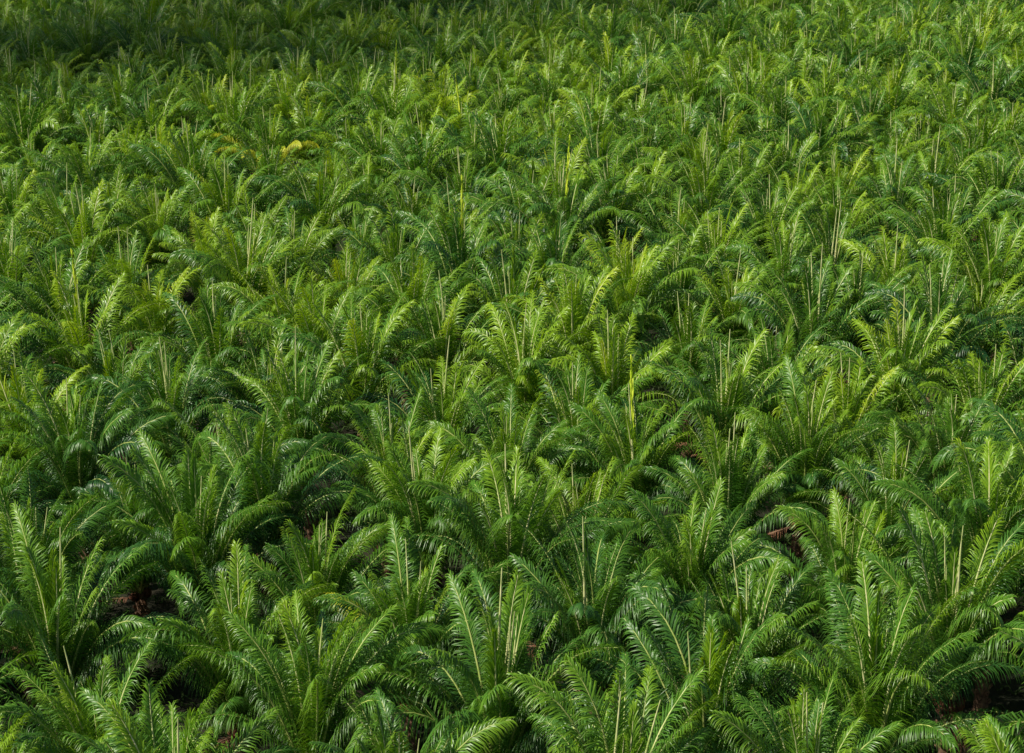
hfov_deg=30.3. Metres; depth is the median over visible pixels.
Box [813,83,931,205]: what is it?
oil palm
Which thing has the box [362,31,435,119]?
oil palm
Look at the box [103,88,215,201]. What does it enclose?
oil palm
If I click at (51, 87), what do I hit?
oil palm
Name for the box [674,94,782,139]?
oil palm
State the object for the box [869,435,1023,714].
oil palm
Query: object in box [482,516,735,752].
oil palm
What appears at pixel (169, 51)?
oil palm
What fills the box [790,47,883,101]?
oil palm
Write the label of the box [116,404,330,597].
oil palm
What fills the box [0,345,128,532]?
oil palm
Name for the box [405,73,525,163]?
oil palm
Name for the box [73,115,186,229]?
oil palm
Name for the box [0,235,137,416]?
oil palm
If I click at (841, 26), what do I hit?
oil palm
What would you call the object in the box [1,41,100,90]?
oil palm
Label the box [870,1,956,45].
oil palm
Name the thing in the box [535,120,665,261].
oil palm
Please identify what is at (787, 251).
oil palm
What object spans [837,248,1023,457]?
oil palm
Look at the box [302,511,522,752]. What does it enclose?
oil palm
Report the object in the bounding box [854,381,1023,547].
oil palm
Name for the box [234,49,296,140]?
oil palm
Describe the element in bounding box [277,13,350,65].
oil palm
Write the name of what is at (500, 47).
oil palm
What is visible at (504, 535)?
oil palm
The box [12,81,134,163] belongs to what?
oil palm
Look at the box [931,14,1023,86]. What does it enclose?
oil palm
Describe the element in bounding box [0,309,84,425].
oil palm
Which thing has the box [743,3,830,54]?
oil palm
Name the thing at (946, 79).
oil palm
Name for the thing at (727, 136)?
oil palm
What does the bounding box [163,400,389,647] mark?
oil palm
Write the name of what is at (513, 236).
oil palm
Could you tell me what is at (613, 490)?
oil palm
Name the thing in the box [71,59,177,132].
oil palm
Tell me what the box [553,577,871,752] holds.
oil palm
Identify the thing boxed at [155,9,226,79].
oil palm
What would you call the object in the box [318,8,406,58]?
oil palm
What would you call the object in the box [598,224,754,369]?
oil palm
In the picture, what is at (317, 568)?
oil palm
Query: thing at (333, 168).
oil palm
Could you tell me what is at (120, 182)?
oil palm
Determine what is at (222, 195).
oil palm
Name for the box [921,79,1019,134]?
oil palm
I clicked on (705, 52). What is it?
oil palm
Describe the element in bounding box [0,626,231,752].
oil palm
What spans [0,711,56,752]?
oil palm
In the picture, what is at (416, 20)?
oil palm
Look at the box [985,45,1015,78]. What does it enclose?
oil palm
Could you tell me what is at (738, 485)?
oil palm
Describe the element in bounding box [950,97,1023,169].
oil palm
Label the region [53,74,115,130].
oil palm
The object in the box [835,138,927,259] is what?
oil palm
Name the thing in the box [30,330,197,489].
oil palm
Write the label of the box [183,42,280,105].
oil palm
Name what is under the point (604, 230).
oil palm
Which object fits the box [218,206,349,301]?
oil palm
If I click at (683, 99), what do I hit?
oil palm
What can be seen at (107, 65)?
oil palm
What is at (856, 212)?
oil palm
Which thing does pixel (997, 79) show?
oil palm
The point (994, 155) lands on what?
oil palm
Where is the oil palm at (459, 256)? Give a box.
[370,174,546,359]
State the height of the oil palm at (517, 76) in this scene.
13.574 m
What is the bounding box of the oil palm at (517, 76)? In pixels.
[463,50,558,108]
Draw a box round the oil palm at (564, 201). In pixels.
[477,134,646,263]
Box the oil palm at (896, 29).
[856,8,938,65]
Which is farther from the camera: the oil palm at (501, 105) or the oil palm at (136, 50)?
the oil palm at (136, 50)
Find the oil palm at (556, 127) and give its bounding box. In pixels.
[507,104,608,176]
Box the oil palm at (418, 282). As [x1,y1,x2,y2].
[333,244,491,432]
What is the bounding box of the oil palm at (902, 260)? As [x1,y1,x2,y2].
[814,224,980,358]
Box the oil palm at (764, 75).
[715,55,811,140]
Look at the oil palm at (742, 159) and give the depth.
171.98 m
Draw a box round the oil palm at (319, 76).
[267,59,372,170]
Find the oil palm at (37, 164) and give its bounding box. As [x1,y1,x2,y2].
[0,146,134,209]
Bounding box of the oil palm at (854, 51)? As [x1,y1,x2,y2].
[801,28,901,77]
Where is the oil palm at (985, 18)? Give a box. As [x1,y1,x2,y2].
[942,0,1020,54]
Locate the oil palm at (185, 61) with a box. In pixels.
[144,42,225,134]
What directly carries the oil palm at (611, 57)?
on the ground
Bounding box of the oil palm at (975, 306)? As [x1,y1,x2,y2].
[908,264,1023,412]
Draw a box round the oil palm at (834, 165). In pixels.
[758,142,898,229]
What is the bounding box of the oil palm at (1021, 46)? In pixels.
[996,24,1023,60]
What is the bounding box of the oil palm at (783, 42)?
[736,25,837,90]
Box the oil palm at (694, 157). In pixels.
[635,126,766,196]
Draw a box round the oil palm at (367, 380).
[273,291,453,492]
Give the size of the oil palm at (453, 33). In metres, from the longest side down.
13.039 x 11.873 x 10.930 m
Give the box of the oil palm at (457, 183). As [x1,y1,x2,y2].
[392,149,529,224]
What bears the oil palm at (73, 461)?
on the ground
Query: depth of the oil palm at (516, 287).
138.08 m
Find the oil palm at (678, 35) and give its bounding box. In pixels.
[640,9,728,110]
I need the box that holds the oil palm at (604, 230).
[538,146,688,257]
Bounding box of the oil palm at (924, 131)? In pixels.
[875,113,967,213]
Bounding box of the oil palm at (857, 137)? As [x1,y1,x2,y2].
[794,99,889,175]
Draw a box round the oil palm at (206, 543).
[64,426,338,686]
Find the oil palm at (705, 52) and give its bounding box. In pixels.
[669,27,748,118]
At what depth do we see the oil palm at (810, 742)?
76.00 m
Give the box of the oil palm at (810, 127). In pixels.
[747,94,889,237]
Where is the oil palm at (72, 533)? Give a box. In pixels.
[0,465,149,712]
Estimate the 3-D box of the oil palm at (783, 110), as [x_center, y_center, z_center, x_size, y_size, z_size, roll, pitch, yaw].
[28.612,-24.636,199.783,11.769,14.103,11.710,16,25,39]
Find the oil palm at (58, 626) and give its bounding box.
[0,499,198,752]
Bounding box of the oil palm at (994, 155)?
[963,136,1023,272]
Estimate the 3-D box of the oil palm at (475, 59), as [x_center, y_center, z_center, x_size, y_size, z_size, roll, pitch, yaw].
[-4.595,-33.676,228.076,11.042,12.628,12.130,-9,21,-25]
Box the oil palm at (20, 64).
[0,39,36,79]
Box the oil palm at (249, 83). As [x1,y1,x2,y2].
[206,61,303,174]
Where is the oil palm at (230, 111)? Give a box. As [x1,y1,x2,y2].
[175,71,290,190]
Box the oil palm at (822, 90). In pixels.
[759,53,885,137]
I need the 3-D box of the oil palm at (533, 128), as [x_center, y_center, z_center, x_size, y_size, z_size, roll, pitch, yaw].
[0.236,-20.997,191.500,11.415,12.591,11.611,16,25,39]
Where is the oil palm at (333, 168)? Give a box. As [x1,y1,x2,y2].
[281,143,379,264]
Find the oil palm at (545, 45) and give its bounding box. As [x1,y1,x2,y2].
[511,28,592,66]
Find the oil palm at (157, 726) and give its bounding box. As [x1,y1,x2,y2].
[62,677,301,752]
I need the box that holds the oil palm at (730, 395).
[607,327,821,481]
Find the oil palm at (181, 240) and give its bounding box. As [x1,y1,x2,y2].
[143,207,258,305]
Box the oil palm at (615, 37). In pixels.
[564,4,656,71]
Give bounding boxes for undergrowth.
[0,186,1023,752]
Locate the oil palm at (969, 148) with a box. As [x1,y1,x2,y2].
[907,126,1016,210]
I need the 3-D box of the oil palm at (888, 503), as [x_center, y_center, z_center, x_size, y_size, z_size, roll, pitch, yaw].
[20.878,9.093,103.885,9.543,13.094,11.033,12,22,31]
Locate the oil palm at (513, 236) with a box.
[446,211,581,294]
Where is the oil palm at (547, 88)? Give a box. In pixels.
[499,63,588,118]
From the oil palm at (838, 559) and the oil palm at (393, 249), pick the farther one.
the oil palm at (393, 249)
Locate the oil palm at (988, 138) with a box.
[916,103,1023,240]
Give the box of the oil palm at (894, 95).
[833,62,940,145]
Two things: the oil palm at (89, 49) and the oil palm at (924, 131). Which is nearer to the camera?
the oil palm at (924, 131)
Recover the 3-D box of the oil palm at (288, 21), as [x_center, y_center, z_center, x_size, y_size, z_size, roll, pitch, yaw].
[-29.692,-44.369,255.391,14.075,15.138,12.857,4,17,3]
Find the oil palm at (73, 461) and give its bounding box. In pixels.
[0,366,179,596]
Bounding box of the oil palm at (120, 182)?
[50,163,170,267]
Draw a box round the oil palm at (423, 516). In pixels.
[311,417,519,639]
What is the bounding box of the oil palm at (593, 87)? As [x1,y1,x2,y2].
[530,70,656,129]
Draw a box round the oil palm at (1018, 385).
[938,320,1023,492]
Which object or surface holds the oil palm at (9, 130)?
on the ground
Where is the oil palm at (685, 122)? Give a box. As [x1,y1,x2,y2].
[625,96,745,167]
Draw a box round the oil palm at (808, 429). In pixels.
[693,351,924,602]
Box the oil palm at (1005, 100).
[972,97,1023,149]
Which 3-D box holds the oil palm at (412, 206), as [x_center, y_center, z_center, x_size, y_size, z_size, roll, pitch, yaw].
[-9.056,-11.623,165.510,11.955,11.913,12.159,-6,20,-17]
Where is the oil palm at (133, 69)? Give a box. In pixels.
[82,53,193,129]
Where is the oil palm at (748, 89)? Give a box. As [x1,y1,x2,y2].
[692,57,799,179]
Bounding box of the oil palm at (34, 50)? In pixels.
[0,31,77,78]
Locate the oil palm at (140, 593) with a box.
[26,458,240,653]
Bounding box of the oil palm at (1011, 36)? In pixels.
[964,22,1023,70]
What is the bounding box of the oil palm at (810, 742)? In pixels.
[664,662,941,752]
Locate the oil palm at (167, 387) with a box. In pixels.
[81,336,256,507]
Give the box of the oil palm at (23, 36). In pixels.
[0,15,74,74]
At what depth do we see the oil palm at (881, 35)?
238.47 m
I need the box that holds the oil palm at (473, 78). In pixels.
[421,58,535,119]
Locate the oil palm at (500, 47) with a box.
[455,30,548,82]
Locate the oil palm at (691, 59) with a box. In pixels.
[649,43,728,97]
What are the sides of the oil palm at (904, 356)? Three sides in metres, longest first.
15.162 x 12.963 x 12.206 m
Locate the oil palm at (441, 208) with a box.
[392,177,533,274]
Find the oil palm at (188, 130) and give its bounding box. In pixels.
[138,116,235,177]
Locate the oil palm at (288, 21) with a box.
[236,0,338,50]
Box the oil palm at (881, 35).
[830,17,928,86]
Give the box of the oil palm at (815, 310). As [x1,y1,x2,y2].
[729,243,894,397]
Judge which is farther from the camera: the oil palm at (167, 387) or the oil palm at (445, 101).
the oil palm at (445, 101)
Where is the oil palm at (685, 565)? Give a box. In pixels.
[564,476,805,683]
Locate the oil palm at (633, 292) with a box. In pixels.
[533,220,704,375]
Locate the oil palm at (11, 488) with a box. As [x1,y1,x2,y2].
[0,432,94,559]
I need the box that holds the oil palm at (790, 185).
[729,158,872,237]
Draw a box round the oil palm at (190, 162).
[123,122,263,279]
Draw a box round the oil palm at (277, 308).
[196,257,365,380]
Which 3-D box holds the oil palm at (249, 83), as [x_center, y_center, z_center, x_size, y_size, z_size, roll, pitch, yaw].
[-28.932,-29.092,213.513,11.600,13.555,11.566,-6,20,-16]
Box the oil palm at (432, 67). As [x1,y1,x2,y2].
[379,46,484,139]
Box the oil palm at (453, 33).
[411,15,487,69]
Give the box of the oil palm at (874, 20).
[864,11,902,31]
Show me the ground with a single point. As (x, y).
(1010, 702)
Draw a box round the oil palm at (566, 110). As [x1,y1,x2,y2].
[494,91,592,191]
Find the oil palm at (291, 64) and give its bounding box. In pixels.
[242,46,344,164]
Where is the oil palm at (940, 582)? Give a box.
[795,502,1023,752]
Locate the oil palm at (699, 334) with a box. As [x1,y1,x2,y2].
[612,291,765,458]
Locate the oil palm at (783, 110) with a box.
[726,79,846,141]
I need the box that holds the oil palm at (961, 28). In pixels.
[918,12,1013,75]
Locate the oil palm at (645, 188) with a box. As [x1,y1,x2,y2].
[587,151,711,261]
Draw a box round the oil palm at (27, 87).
[0,60,84,152]
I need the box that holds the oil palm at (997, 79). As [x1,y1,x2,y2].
[934,52,1023,116]
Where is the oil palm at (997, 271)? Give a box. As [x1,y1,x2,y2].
[915,210,1023,370]
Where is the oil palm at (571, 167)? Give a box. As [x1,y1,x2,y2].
[489,131,609,215]
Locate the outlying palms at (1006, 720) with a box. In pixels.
[0,20,1023,752]
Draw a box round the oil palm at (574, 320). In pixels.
[482,264,667,390]
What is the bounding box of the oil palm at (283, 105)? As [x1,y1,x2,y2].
[236,69,353,190]
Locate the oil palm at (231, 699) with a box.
[109,538,358,752]
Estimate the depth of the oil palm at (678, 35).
240.47 m
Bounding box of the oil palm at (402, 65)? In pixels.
[364,47,437,102]
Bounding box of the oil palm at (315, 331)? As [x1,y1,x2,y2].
[221,271,408,459]
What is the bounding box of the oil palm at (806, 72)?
[767,46,861,140]
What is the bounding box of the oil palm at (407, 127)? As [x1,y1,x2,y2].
[377,103,468,173]
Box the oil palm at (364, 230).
[308,206,409,326]
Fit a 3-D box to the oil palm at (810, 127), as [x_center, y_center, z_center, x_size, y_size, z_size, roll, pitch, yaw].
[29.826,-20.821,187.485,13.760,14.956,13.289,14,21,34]
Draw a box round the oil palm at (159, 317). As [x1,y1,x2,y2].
[78,265,241,395]
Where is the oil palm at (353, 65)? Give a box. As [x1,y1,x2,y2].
[324,46,417,108]
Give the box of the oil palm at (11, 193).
[0,164,74,269]
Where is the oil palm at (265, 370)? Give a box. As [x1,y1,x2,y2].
[195,317,356,433]
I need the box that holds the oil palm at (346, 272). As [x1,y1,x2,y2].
[281,242,411,381]
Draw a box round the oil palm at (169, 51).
[119,27,218,83]
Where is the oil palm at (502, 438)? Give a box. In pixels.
[414,382,609,521]
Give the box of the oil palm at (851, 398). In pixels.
[745,353,943,545]
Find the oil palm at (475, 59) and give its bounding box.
[437,45,527,91]
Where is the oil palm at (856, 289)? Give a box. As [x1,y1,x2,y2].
[790,245,925,389]
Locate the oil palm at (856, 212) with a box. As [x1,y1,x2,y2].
[755,176,909,261]
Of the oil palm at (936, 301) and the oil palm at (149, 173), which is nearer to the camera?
the oil palm at (936, 301)
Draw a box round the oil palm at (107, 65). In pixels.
[76,47,149,101]
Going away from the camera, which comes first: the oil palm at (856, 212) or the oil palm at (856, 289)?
the oil palm at (856, 289)
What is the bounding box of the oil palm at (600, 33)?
[562,18,630,77]
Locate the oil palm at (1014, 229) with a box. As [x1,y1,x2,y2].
[971,202,1023,284]
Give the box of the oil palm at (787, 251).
[711,209,868,354]
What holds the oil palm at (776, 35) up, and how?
on the ground
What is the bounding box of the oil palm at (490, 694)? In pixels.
[338,566,658,752]
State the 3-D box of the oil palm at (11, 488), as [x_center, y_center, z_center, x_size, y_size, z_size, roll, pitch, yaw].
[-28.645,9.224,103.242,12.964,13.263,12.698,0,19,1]
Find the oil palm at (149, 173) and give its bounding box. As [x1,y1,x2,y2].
[103,116,218,226]
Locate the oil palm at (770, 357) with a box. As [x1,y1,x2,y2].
[697,313,863,496]
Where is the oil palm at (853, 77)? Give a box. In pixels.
[800,74,881,121]
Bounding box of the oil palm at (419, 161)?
[356,121,483,210]
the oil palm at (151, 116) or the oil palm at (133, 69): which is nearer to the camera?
the oil palm at (151, 116)
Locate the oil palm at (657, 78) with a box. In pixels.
[609,45,688,118]
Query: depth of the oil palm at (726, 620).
89.57 m
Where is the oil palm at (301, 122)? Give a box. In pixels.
[255,92,359,202]
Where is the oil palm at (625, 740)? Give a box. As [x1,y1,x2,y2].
[503,652,737,752]
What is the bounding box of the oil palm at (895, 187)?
[841,138,954,258]
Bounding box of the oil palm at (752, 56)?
[702,35,801,91]
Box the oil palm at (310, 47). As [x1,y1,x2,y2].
[252,26,359,73]
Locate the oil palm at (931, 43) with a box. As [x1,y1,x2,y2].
[897,27,948,97]
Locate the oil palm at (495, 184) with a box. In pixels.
[449,159,613,261]
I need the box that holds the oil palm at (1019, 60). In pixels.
[959,42,1023,127]
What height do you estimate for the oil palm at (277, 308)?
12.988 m
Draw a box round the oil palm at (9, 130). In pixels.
[0,105,46,162]
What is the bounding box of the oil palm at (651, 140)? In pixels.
[594,115,699,245]
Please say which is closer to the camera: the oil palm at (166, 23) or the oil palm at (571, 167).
the oil palm at (571, 167)
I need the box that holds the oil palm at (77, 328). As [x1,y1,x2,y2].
[0,248,180,462]
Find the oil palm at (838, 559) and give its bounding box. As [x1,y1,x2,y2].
[736,485,965,710]
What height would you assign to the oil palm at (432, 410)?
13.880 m
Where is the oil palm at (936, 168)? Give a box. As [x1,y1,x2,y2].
[874,125,992,248]
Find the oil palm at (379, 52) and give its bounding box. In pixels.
[347,47,415,127]
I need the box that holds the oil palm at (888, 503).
[786,417,982,631]
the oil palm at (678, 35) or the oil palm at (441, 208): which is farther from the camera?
the oil palm at (678, 35)
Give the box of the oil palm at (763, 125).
[707,104,804,199]
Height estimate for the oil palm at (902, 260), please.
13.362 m
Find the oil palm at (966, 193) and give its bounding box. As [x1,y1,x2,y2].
[872,171,1019,273]
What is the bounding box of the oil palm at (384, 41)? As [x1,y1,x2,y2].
[330,16,417,66]
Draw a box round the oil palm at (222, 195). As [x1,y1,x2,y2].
[158,153,304,305]
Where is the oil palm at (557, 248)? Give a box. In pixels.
[494,208,643,390]
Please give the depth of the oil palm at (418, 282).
134.89 m
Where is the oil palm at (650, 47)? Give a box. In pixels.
[602,27,689,76]
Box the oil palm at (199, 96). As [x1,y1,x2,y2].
[158,70,263,183]
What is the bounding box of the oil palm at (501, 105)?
[468,73,548,138]
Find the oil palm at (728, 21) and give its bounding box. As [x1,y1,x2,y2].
[675,0,777,65]
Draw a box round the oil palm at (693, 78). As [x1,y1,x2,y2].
[647,53,740,135]
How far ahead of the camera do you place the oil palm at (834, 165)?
171.78 m
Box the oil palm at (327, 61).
[285,39,377,135]
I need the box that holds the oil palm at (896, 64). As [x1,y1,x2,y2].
[854,52,933,107]
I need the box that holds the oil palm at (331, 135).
[290,112,401,222]
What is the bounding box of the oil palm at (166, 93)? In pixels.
[121,63,213,140]
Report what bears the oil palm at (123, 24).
on the ground
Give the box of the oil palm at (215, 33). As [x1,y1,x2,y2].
[165,19,255,99]
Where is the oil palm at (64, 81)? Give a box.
[19,59,111,135]
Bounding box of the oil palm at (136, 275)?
[57,227,209,380]
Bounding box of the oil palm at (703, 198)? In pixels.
[628,142,785,302]
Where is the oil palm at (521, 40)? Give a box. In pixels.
[492,21,556,74]
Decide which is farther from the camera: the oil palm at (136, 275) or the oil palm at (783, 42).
the oil palm at (783, 42)
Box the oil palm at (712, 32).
[668,13,749,100]
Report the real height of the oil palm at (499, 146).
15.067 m
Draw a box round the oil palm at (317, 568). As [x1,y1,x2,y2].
[204,485,428,696]
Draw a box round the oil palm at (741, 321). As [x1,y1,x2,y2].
[649,248,800,374]
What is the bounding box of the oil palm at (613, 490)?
[491,456,696,586]
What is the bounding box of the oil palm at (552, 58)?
[505,43,598,98]
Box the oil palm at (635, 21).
[593,13,671,59]
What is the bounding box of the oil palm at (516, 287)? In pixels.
[426,245,607,389]
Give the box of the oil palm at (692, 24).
[643,11,709,48]
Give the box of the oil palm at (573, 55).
[531,39,600,88]
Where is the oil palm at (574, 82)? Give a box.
[522,59,607,159]
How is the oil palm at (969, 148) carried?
on the ground
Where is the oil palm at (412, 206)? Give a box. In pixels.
[343,180,466,261]
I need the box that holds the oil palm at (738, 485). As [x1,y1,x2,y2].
[634,412,840,592]
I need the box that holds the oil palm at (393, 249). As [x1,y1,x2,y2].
[333,203,452,360]
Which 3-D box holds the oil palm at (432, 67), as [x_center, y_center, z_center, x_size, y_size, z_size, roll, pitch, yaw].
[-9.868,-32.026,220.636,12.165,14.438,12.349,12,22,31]
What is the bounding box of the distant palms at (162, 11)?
[0,0,1023,76]
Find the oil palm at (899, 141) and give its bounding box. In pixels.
[835,117,946,173]
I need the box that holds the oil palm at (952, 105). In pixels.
[896,80,1000,172]
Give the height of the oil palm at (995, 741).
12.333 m
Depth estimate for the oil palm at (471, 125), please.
185.21 m
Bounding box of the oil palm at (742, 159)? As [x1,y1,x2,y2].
[673,138,801,280]
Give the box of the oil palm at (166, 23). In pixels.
[131,14,203,61]
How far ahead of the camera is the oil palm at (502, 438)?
109.11 m
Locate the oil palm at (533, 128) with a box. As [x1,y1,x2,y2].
[452,110,553,206]
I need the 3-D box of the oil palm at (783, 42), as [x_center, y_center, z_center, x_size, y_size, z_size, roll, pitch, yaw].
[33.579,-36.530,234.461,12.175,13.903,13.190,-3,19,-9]
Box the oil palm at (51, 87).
[0,67,98,157]
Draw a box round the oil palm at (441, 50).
[383,20,493,80]
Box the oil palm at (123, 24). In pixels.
[72,11,175,61]
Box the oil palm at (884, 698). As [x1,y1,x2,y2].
[725,556,1023,752]
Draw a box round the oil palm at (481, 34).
[436,11,522,73]
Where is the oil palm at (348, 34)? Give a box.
[300,11,390,69]
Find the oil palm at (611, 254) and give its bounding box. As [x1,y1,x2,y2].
[567,216,675,341]
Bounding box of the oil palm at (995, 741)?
[950,712,1023,752]
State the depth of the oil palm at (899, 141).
184.78 m
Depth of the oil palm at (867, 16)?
253.09 m
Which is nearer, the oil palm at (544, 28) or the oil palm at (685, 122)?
the oil palm at (685, 122)
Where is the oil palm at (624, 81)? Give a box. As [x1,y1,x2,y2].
[572,50,678,164]
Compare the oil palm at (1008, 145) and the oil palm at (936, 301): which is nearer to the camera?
the oil palm at (936, 301)
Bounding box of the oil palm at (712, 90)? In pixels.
[701,56,743,116]
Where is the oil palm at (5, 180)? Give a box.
[0,156,52,206]
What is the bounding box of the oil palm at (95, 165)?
[14,127,163,211]
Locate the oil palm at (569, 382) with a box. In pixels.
[477,352,684,520]
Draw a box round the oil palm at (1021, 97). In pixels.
[997,87,1023,126]
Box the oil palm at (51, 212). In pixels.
[0,167,147,316]
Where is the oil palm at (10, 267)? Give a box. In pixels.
[0,217,97,375]
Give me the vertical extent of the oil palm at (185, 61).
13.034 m
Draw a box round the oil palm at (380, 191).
[301,154,428,246]
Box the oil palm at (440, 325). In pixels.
[369,270,527,402]
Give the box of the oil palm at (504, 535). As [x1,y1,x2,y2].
[378,444,643,678]
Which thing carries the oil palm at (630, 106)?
on the ground
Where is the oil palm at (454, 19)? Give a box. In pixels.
[421,0,496,79]
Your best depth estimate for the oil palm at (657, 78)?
219.45 m
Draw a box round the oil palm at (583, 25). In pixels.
[546,4,630,83]
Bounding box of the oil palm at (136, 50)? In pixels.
[81,44,172,89]
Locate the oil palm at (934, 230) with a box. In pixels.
[864,187,1015,295]
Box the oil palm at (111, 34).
[91,17,134,71]
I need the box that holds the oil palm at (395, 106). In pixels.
[328,66,458,204]
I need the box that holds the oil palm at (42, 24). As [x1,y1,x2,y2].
[11,15,79,66]
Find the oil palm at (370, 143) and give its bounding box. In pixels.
[306,112,444,240]
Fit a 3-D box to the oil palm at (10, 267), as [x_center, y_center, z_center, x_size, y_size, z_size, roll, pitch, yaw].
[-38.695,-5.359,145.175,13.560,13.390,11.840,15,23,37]
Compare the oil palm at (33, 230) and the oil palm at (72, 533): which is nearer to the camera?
the oil palm at (72, 533)
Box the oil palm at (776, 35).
[728,16,803,59]
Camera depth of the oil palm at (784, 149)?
177.14 m
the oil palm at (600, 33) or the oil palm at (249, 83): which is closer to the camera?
the oil palm at (249, 83)
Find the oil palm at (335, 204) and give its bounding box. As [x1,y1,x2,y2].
[252,154,386,303]
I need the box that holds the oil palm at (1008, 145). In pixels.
[976,139,1023,185]
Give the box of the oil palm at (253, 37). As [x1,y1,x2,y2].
[217,20,284,75]
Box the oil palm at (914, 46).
[864,28,952,90]
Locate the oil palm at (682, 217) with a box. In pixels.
[608,187,758,328]
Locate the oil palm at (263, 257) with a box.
[168,201,329,370]
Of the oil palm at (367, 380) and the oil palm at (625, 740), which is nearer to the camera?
the oil palm at (625, 740)
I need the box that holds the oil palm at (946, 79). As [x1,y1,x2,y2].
[906,62,983,126]
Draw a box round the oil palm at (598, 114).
[540,91,652,165]
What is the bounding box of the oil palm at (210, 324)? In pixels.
[127,278,300,442]
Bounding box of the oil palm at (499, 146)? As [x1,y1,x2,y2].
[433,107,567,256]
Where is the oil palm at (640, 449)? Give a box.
[533,354,714,579]
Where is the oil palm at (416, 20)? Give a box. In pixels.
[372,0,465,61]
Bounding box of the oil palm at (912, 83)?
[867,71,948,146]
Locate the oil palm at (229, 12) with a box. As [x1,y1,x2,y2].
[179,0,267,47]
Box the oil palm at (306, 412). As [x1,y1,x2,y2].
[197,326,375,545]
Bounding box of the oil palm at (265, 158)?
[206,134,331,225]
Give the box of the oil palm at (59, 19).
[5,9,103,68]
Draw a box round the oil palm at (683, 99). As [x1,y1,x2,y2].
[627,85,715,191]
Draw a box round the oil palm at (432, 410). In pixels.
[349,335,556,481]
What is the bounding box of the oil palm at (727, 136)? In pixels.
[659,102,778,188]
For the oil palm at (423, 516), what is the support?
on the ground
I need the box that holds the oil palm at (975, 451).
[928,398,1023,538]
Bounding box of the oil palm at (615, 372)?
[518,305,694,488]
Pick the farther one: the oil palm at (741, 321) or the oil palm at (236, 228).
the oil palm at (236, 228)
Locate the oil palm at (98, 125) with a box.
[52,102,144,176]
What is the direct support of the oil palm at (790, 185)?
on the ground
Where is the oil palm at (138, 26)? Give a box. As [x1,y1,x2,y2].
[94,8,197,79]
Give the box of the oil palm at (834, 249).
[759,199,909,299]
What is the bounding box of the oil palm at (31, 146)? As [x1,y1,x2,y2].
[0,128,79,218]
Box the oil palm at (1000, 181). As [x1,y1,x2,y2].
[917,146,1023,251]
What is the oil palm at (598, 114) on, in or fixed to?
on the ground
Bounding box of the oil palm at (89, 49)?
[38,8,132,91]
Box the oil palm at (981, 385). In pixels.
[884,343,1023,460]
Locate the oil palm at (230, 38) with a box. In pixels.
[180,16,286,78]
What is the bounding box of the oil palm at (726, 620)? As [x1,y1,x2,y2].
[623,541,873,752]
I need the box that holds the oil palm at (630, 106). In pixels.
[573,80,699,203]
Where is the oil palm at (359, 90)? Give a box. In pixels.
[302,62,417,188]
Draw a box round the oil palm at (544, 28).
[500,0,572,60]
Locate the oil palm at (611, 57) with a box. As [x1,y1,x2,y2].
[558,31,655,108]
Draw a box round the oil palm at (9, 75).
[0,48,58,162]
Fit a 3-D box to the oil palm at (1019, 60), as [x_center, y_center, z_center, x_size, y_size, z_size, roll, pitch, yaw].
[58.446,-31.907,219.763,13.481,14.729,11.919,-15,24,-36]
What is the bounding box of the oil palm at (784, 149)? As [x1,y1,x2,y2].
[724,120,850,192]
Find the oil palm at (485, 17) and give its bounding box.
[449,9,520,53]
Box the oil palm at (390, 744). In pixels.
[308,686,517,752]
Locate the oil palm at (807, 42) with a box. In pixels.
[762,25,840,85]
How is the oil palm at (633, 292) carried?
on the ground
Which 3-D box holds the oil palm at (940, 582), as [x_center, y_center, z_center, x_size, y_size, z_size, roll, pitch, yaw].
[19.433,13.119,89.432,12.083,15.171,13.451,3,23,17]
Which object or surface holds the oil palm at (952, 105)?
on the ground
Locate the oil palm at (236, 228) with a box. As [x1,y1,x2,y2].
[185,186,332,324]
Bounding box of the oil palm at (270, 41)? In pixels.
[243,32,307,78]
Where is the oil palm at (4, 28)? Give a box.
[0,18,26,72]
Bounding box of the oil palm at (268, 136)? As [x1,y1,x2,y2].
[211,106,323,171]
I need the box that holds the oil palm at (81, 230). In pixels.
[13,178,162,356]
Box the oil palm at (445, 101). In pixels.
[397,64,500,186]
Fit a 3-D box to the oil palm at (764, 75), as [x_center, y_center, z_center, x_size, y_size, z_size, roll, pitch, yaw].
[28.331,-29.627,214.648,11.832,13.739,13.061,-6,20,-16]
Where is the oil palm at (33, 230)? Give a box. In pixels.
[0,196,59,262]
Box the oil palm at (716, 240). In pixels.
[634,199,803,350]
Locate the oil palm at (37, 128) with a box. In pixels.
[0,83,85,209]
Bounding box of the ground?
[0,0,1023,752]
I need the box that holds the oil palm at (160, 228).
[93,174,216,293]
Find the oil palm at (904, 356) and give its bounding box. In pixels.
[800,285,990,500]
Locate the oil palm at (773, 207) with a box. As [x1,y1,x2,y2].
[704,174,837,336]
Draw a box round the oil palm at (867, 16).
[815,0,914,40]
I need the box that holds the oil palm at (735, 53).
[707,36,757,73]
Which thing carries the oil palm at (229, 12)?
on the ground
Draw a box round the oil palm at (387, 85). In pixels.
[336,40,440,165]
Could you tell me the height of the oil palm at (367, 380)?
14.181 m
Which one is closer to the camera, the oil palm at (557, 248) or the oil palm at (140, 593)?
the oil palm at (140, 593)
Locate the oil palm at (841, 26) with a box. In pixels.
[796,7,876,57]
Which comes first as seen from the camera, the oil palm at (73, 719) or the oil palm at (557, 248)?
the oil palm at (73, 719)
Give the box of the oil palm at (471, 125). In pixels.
[419,102,540,217]
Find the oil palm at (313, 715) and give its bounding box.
[175,587,452,752]
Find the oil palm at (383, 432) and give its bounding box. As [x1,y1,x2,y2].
[286,386,473,593]
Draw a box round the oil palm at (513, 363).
[449,290,609,461]
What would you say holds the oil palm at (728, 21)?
on the ground
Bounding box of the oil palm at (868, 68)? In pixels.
[828,50,902,132]
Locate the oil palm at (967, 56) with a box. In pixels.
[910,32,1009,109]

